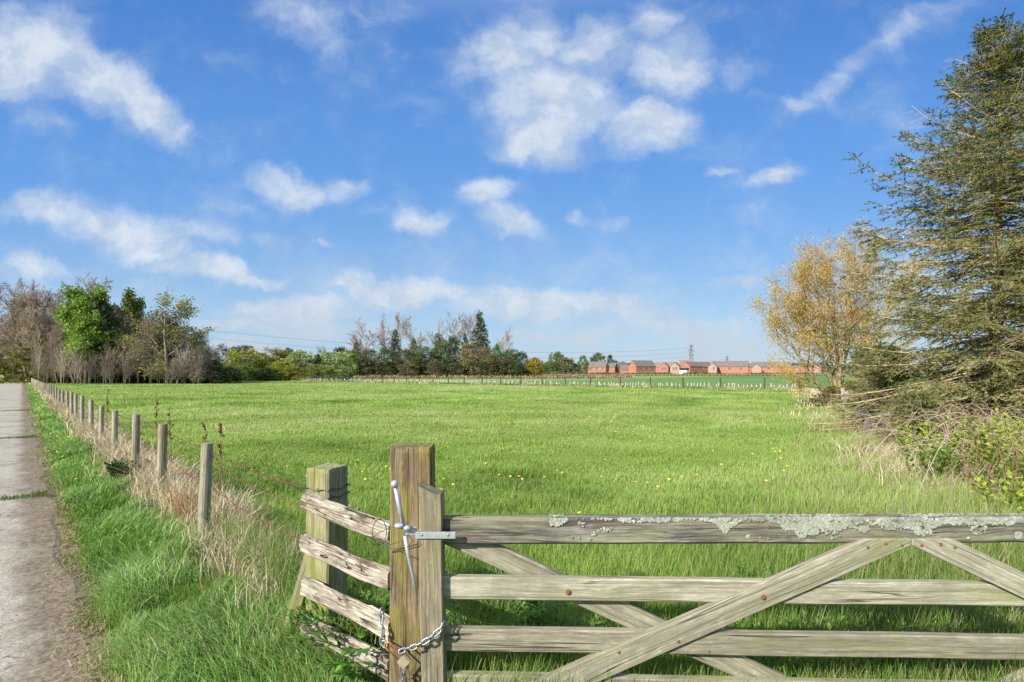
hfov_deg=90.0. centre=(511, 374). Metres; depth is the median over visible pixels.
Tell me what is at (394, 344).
spruce tree
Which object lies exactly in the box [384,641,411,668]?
padlock
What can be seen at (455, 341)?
pine tree
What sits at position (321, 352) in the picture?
bare tree
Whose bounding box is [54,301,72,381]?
bare tree
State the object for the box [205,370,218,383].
bare sapling
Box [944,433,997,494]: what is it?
dead willowherb
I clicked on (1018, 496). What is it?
elder shrub
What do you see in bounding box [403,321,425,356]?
bare tree
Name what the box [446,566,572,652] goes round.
cow parsley
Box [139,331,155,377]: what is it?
bare sapling
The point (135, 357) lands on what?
bare sapling
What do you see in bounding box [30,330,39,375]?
bare sapling
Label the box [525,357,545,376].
golden bush
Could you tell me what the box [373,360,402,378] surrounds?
belt shrub
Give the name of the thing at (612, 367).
brick house
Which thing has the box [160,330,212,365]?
bare tree
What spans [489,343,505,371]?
ivy tree
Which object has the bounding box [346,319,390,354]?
bare tree
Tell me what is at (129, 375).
bare sapling
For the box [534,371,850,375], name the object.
estate hedge
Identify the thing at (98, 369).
bare sapling
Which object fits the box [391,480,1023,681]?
field gate
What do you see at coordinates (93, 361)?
bare sapling
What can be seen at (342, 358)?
willow bush
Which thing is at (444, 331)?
bare tree
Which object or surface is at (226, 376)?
holly bush
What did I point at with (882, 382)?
young spruce
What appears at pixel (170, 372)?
bare sapling
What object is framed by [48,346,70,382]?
bare sapling
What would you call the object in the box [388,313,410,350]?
bare tree
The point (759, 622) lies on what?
cow parsley
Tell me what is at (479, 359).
belt shrub
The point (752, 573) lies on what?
cow parsley
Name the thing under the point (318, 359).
fir tree
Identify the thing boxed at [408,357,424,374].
belt shrub
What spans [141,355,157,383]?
bare sapling
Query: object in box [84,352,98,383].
bare sapling
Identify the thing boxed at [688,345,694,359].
pylon
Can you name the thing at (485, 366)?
belt shrub
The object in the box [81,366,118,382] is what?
undergrowth shrub
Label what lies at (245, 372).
holly bush
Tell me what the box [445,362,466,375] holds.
belt shrub
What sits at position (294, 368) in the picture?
gorse shrub
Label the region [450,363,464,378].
belt shrub
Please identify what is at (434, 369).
belt shrub
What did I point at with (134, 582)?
verge grass
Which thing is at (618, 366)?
brick house
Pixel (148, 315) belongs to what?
bare tree
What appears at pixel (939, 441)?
elder shrub
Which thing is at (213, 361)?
undergrowth shrub
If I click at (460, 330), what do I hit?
bare tree
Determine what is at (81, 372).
bare sapling
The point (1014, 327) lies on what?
spruce tree
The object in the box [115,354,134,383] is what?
bare sapling
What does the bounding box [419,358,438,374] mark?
belt shrub
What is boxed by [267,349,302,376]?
oak tree
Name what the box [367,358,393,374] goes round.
belt shrub
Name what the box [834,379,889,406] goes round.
thorn shrub
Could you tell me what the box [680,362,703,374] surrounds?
brick house
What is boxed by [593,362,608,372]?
brick house
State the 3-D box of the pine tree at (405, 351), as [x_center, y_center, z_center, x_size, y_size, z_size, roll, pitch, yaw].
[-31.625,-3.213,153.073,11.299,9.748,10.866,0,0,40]
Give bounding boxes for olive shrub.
[0,336,82,382]
[0,337,39,381]
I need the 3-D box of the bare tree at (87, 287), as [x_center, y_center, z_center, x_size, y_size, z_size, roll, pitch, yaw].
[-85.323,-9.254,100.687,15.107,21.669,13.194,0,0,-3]
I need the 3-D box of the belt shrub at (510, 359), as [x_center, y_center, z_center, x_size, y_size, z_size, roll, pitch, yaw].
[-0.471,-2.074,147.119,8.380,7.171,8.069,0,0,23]
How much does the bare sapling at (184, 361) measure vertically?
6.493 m
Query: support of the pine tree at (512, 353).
on the ground at (424, 433)
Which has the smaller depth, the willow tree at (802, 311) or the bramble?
the bramble
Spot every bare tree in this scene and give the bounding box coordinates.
[0,279,53,380]
[0,281,12,334]
[0,285,60,376]
[0,289,36,356]
[2,276,49,349]
[9,300,63,380]
[30,290,65,381]
[33,273,113,330]
[34,313,84,382]
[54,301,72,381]
[82,303,128,377]
[103,312,135,354]
[128,313,160,353]
[133,314,171,357]
[136,312,169,382]
[151,327,188,360]
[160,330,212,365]
[181,328,214,361]
[202,353,225,364]
[315,346,326,369]
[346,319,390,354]
[375,314,391,357]
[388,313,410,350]
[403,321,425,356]
[424,320,450,348]
[439,312,467,359]
[458,310,480,342]
[496,326,513,355]
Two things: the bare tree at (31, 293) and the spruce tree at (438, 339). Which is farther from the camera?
the spruce tree at (438, 339)
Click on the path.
(22, 632)
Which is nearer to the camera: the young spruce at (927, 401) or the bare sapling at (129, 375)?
the young spruce at (927, 401)
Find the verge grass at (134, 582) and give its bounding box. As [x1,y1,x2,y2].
[23,382,472,681]
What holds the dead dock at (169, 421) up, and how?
on the ground at (424, 433)
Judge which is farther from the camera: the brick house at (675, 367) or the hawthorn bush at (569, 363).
the brick house at (675, 367)
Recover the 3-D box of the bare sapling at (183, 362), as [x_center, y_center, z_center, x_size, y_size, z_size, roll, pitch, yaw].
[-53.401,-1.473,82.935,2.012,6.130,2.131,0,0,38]
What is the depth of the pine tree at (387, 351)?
150.66 m
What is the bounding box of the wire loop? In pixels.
[371,519,412,548]
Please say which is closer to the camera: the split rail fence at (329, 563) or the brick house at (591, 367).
the split rail fence at (329, 563)
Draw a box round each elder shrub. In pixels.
[889,420,937,457]
[902,434,963,481]
[918,422,970,477]
[944,408,1023,493]
[969,470,1023,513]
[972,415,1023,494]
[993,417,1023,466]
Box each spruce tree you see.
[352,342,362,368]
[388,328,402,364]
[405,337,417,374]
[431,333,442,364]
[460,333,470,362]
[470,309,491,359]
[802,8,1023,448]
[950,162,1023,417]
[962,222,1023,416]
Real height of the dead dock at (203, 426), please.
0.988 m
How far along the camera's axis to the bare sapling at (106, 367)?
81.24 m
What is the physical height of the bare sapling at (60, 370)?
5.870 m
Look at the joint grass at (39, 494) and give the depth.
6.19 m
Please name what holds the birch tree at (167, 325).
on the ground at (424, 433)
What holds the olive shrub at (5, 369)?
on the ground at (424, 433)
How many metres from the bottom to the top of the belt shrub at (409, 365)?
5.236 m
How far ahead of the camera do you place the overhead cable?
469.09 m
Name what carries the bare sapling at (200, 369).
on the ground at (424, 433)
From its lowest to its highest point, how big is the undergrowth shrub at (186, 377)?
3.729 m
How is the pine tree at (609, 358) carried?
on the ground at (424, 433)
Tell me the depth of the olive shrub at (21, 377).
86.77 m
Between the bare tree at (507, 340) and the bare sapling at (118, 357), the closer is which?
the bare sapling at (118, 357)
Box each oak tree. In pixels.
[261,345,287,372]
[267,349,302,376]
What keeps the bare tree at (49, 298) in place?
on the ground at (424, 433)
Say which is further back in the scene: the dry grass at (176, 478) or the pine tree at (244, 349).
the pine tree at (244, 349)
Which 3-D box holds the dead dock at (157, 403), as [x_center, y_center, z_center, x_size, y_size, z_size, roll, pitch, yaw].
[-5.135,0.899,7.418,0.135,1.115,0.087,0,0,33]
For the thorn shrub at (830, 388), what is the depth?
23.49 m
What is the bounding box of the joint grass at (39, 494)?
[0,409,47,500]
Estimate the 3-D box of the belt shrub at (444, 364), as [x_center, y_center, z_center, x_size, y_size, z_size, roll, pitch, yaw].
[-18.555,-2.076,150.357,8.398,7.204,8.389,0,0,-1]
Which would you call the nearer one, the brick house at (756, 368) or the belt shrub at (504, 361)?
the belt shrub at (504, 361)
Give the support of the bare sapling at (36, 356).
on the ground at (424, 433)
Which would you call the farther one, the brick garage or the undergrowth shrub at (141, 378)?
the brick garage
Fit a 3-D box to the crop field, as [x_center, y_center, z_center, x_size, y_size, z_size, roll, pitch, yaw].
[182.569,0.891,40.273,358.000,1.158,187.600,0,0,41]
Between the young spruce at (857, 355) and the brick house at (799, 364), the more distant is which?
the brick house at (799, 364)
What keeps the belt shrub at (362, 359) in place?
on the ground at (424, 433)
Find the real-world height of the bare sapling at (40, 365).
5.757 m
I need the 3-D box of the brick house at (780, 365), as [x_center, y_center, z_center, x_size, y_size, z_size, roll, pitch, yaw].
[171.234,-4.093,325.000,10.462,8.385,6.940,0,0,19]
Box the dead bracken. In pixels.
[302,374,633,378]
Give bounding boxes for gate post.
[389,442,434,681]
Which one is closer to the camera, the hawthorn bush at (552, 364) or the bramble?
the bramble
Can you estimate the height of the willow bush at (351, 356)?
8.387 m
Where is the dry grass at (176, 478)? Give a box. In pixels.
[28,382,304,616]
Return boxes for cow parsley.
[285,579,389,658]
[287,588,461,681]
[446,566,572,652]
[524,601,605,665]
[725,616,826,676]
[735,561,774,577]
[776,604,920,669]
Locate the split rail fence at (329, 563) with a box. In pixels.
[281,463,389,681]
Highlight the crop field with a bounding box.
[458,375,1013,391]
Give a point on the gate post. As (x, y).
(412, 466)
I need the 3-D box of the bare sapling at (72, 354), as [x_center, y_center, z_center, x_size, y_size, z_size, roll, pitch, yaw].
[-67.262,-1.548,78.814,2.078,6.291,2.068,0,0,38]
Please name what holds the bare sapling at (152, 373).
on the ground at (424, 433)
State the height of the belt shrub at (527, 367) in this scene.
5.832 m
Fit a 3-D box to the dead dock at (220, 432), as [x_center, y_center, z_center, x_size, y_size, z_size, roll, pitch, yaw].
[-2.750,0.934,4.797,0.115,1.005,0.077,0,0,24]
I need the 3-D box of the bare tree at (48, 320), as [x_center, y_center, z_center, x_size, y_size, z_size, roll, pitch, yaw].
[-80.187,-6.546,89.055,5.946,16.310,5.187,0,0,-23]
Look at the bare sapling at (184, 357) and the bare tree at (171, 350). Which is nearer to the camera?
the bare sapling at (184, 357)
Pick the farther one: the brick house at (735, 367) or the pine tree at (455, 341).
the brick house at (735, 367)
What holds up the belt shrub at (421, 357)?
on the ground at (424, 433)
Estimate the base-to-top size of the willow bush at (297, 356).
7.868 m
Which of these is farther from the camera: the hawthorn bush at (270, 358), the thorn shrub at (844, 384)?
the hawthorn bush at (270, 358)
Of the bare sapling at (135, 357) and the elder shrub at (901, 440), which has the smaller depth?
the elder shrub at (901, 440)
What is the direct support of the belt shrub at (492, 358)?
on the ground at (424, 433)
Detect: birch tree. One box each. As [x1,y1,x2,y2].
[99,287,218,383]
[161,328,216,379]
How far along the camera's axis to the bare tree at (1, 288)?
101.25 m
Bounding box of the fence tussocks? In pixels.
[289,379,803,389]
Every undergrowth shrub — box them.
[36,371,69,382]
[62,367,93,382]
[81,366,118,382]
[114,366,139,382]
[121,353,160,383]
[148,373,176,382]
[160,355,177,373]
[175,363,208,382]
[178,369,214,382]
[201,358,229,382]
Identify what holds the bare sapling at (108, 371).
on the ground at (424, 433)
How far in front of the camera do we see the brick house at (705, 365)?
309.06 m
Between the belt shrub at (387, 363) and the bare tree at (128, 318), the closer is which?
the bare tree at (128, 318)
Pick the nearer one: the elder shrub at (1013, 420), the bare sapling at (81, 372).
the elder shrub at (1013, 420)
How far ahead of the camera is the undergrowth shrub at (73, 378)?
88.69 m
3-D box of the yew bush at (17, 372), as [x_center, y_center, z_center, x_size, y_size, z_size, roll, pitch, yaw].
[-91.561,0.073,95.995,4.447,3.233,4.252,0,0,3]
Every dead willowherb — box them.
[844,417,873,454]
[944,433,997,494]
[959,437,1021,508]
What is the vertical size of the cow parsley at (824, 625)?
0.286 m
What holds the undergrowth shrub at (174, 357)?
on the ground at (424, 433)
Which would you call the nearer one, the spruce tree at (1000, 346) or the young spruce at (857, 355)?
the spruce tree at (1000, 346)
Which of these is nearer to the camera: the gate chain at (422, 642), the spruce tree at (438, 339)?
the gate chain at (422, 642)
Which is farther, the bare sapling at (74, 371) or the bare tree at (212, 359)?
the bare tree at (212, 359)
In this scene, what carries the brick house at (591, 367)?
on the ground at (424, 433)
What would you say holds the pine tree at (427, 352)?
on the ground at (424, 433)
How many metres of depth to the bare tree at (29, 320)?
86.92 m
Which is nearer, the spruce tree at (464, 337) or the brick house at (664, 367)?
the spruce tree at (464, 337)
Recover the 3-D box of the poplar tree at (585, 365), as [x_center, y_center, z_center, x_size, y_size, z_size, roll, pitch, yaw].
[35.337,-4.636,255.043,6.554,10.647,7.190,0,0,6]
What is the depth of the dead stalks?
3.18 m
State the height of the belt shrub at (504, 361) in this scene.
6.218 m
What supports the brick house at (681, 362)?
on the ground at (424, 433)
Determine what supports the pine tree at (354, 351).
on the ground at (424, 433)
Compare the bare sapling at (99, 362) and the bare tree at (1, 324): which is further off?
the bare tree at (1, 324)
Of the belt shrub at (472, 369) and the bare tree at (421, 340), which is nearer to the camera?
the belt shrub at (472, 369)
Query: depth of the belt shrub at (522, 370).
145.03 m
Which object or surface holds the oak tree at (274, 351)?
on the ground at (424, 433)
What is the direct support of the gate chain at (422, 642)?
hanging from the field gate
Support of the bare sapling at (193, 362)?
on the ground at (424, 433)
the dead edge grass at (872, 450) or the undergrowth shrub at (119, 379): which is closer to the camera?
the dead edge grass at (872, 450)
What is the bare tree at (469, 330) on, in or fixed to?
on the ground at (424, 433)
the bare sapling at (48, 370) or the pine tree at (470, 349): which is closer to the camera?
the bare sapling at (48, 370)
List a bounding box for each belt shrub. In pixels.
[352,354,373,376]
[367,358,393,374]
[369,358,384,375]
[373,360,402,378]
[388,362,402,375]
[396,362,420,378]
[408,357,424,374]
[414,353,430,374]
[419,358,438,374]
[424,360,445,378]
[435,356,456,375]
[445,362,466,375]
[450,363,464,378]
[460,362,479,375]
[464,361,483,375]
[468,358,488,375]
[474,363,502,378]
[484,353,503,376]
[496,359,510,378]
[497,356,520,378]
[506,362,527,378]
[520,361,536,374]
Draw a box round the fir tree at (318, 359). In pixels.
[312,354,324,379]
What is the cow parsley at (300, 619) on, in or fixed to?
on the ground at (424, 433)
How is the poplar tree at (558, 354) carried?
on the ground at (424, 433)
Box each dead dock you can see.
[106,389,109,411]
[154,399,160,446]
[167,406,174,464]
[197,422,207,463]
[213,421,224,504]
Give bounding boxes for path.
[0,383,110,681]
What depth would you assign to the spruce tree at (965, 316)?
10.92 m
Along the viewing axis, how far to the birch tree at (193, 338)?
85.96 m
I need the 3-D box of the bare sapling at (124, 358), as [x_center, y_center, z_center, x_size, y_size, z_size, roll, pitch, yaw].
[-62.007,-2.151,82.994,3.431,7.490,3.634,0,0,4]
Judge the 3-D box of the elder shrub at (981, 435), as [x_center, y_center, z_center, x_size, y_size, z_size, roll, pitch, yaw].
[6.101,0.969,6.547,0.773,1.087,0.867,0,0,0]
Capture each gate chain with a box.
[379,607,387,648]
[398,620,446,654]
[401,666,407,681]
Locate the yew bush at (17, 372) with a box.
[6,367,23,382]
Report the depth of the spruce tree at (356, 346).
155.88 m
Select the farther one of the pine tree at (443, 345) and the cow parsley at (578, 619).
the pine tree at (443, 345)
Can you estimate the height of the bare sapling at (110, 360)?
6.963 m
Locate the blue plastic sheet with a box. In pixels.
[858,411,900,431]
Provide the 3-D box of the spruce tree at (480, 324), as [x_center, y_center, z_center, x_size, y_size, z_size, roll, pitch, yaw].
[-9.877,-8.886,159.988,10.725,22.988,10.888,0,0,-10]
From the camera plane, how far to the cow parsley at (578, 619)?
2.68 m
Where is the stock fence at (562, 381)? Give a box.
[298,376,799,388]
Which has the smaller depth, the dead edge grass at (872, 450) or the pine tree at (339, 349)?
the dead edge grass at (872, 450)
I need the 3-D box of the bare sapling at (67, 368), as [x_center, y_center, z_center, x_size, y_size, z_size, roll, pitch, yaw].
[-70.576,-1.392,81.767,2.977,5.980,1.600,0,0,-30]
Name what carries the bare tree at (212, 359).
on the ground at (424, 433)
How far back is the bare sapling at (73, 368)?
79.94 m
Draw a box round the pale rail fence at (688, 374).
[546,374,815,375]
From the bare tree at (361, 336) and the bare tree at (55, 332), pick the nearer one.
the bare tree at (55, 332)
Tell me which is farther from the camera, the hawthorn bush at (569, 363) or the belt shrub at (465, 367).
the hawthorn bush at (569, 363)
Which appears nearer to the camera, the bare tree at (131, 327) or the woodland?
the bare tree at (131, 327)
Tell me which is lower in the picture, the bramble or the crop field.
the bramble
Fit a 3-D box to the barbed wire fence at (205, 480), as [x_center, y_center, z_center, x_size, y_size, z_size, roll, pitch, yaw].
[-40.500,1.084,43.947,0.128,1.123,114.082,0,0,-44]
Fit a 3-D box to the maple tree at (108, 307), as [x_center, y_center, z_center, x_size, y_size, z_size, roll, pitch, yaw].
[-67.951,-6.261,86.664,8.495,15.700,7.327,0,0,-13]
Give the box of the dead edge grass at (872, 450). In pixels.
[779,387,1000,509]
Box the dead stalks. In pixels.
[14,431,145,681]
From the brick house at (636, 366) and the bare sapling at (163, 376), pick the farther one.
the brick house at (636, 366)
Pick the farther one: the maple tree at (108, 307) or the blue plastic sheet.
the maple tree at (108, 307)
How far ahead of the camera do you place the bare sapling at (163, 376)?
81.66 m
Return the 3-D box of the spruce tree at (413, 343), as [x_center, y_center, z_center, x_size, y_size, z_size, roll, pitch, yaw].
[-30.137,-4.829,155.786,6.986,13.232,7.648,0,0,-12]
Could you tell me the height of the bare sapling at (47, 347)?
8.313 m
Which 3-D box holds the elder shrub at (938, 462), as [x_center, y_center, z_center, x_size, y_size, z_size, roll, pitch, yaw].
[5.171,1.118,6.268,0.629,0.751,0.499,0,0,-10]
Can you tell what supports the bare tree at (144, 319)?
on the ground at (424, 433)
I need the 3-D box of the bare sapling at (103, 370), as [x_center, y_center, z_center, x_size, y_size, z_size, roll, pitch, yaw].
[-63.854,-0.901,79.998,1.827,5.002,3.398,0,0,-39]
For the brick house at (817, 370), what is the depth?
296.18 m
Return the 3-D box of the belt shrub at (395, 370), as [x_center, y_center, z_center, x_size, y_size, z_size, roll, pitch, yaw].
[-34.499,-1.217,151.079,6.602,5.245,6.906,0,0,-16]
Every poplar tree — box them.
[547,350,563,372]
[576,355,588,372]
[590,352,605,361]
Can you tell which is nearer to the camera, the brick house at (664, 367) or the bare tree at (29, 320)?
the bare tree at (29, 320)
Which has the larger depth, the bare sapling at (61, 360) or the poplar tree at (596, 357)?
the poplar tree at (596, 357)
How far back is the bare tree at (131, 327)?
91.39 m
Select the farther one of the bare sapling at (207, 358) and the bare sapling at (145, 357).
the bare sapling at (207, 358)
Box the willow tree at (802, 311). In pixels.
[744,217,931,402]
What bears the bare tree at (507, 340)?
on the ground at (424, 433)
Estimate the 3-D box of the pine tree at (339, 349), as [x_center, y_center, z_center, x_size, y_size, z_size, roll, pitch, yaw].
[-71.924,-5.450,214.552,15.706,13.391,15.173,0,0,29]
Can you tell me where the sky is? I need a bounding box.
[0,0,1023,374]
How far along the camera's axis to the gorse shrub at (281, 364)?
117.28 m
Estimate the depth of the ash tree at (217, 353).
140.10 m
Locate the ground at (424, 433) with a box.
[0,375,1023,681]
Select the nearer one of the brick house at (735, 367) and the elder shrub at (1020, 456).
the elder shrub at (1020, 456)
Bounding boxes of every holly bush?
[186,363,243,383]
[223,366,267,380]
[248,368,289,380]
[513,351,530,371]
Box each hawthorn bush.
[223,347,269,379]
[244,352,280,379]
[538,361,569,373]
[554,357,579,372]
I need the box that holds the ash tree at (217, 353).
[208,343,238,375]
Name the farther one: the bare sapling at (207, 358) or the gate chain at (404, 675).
the bare sapling at (207, 358)
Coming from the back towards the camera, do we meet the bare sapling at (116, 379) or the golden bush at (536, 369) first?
the golden bush at (536, 369)
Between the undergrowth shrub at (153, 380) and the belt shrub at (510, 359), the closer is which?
the undergrowth shrub at (153, 380)
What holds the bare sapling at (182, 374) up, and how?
on the ground at (424, 433)
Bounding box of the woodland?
[3,355,1010,374]
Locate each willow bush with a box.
[280,349,315,377]
[311,350,356,379]
[331,350,358,378]
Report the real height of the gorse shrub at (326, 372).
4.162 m
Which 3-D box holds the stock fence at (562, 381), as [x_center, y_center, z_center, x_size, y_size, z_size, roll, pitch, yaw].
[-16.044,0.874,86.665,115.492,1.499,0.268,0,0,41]
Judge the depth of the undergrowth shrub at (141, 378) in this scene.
85.44 m
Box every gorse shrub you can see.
[265,361,293,380]
[279,364,310,380]
[297,363,342,379]
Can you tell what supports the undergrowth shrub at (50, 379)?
on the ground at (424, 433)
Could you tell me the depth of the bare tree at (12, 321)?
89.88 m
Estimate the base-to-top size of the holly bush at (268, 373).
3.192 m
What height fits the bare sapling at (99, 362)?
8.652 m
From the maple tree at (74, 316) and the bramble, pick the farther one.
the maple tree at (74, 316)
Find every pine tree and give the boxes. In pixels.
[222,345,261,369]
[327,346,348,368]
[344,350,368,375]
[357,347,383,377]
[369,346,402,374]
[392,348,413,375]
[402,345,438,374]
[427,339,457,373]
[441,334,463,364]
[448,341,485,375]
[468,346,499,375]
[498,348,527,371]
[607,355,614,362]
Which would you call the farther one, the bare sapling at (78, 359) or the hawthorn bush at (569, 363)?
the hawthorn bush at (569, 363)
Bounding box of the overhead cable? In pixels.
[194,328,684,352]
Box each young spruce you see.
[826,341,942,431]
[827,345,913,414]
[873,387,969,456]
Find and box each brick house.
[581,362,594,372]
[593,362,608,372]
[608,363,616,373]
[613,362,627,372]
[628,360,655,373]
[654,362,673,372]
[660,362,669,372]
[670,362,680,373]
[679,360,693,365]
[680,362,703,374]
[699,362,710,372]
[708,363,717,373]
[711,361,748,373]
[751,362,775,372]
[752,364,761,372]
[776,361,788,372]
[785,362,811,372]
[813,362,830,372]
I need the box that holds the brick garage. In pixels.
[619,365,628,373]
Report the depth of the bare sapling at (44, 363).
84.74 m
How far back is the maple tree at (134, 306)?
91.92 m
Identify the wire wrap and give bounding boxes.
[301,483,350,498]
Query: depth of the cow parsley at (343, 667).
2.24 m
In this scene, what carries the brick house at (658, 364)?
on the ground at (424, 433)
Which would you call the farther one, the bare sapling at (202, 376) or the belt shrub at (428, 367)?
the belt shrub at (428, 367)
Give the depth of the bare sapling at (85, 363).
83.13 m
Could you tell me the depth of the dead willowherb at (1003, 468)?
5.56 m
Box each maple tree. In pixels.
[50,282,140,383]
[82,290,135,382]
[109,287,159,347]
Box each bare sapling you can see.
[27,351,54,381]
[30,327,42,380]
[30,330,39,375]
[36,340,55,382]
[37,350,56,380]
[41,334,62,383]
[46,328,64,382]
[47,339,55,383]
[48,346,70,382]
[52,350,67,383]
[56,339,67,383]
[57,349,72,383]
[63,348,85,383]
[66,359,81,383]
[67,345,83,383]
[71,339,83,383]
[76,360,83,383]
[81,342,91,382]
[83,352,102,383]
[84,332,107,382]
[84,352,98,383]
[93,349,102,381]
[96,355,106,383]
[99,342,117,383]
[102,352,125,382]
[104,352,116,381]
[105,349,122,382]
[115,339,121,375]
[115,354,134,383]
[116,338,140,383]
[119,339,137,382]
[128,335,146,381]
[137,334,156,382]
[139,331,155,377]
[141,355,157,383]
[146,360,165,383]
[152,361,172,383]
[161,360,177,383]
[168,351,193,383]
[171,363,187,383]
[174,345,202,382]
[176,348,187,383]
[182,351,202,376]
[186,343,206,383]
[186,369,204,383]
[194,348,217,382]
[198,367,206,383]
[202,349,212,366]
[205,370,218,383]
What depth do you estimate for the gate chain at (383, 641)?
2.03 m
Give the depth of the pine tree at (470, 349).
149.99 m
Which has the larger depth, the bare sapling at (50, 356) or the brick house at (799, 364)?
the brick house at (799, 364)
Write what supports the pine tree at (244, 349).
on the ground at (424, 433)
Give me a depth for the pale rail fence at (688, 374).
205.97 m
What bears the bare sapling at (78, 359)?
on the ground at (424, 433)
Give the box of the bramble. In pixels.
[781,395,1023,504]
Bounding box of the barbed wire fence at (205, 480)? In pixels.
[31,378,303,541]
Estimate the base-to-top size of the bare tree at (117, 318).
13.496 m
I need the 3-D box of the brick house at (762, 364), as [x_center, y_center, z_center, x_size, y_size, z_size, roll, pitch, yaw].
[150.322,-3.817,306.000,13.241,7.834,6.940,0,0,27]
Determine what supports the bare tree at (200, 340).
on the ground at (424, 433)
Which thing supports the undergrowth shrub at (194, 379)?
on the ground at (424, 433)
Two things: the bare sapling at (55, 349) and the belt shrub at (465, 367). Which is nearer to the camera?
the bare sapling at (55, 349)
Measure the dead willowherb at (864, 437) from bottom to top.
0.753 m
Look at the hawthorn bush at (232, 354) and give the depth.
116.48 m
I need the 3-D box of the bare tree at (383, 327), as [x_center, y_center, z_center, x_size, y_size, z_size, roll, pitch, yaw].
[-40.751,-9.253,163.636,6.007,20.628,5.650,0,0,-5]
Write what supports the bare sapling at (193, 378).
on the ground at (424, 433)
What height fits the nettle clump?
0.381 m
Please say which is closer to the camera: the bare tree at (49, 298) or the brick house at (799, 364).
the bare tree at (49, 298)
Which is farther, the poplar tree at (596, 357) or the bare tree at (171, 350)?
the poplar tree at (596, 357)
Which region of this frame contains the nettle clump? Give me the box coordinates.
[104,456,151,480]
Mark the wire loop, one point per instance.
(385, 537)
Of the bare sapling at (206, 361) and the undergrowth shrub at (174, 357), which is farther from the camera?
the undergrowth shrub at (174, 357)
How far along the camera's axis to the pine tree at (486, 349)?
149.55 m
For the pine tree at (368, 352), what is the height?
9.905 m
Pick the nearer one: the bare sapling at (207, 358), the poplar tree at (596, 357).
the bare sapling at (207, 358)
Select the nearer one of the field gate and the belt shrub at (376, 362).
the field gate
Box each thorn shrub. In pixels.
[807,384,849,406]
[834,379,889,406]
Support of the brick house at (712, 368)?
on the ground at (424, 433)
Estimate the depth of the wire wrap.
2.66 m
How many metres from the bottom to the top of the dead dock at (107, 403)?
1.152 m
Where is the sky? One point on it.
(606, 177)
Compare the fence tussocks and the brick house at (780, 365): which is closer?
the fence tussocks

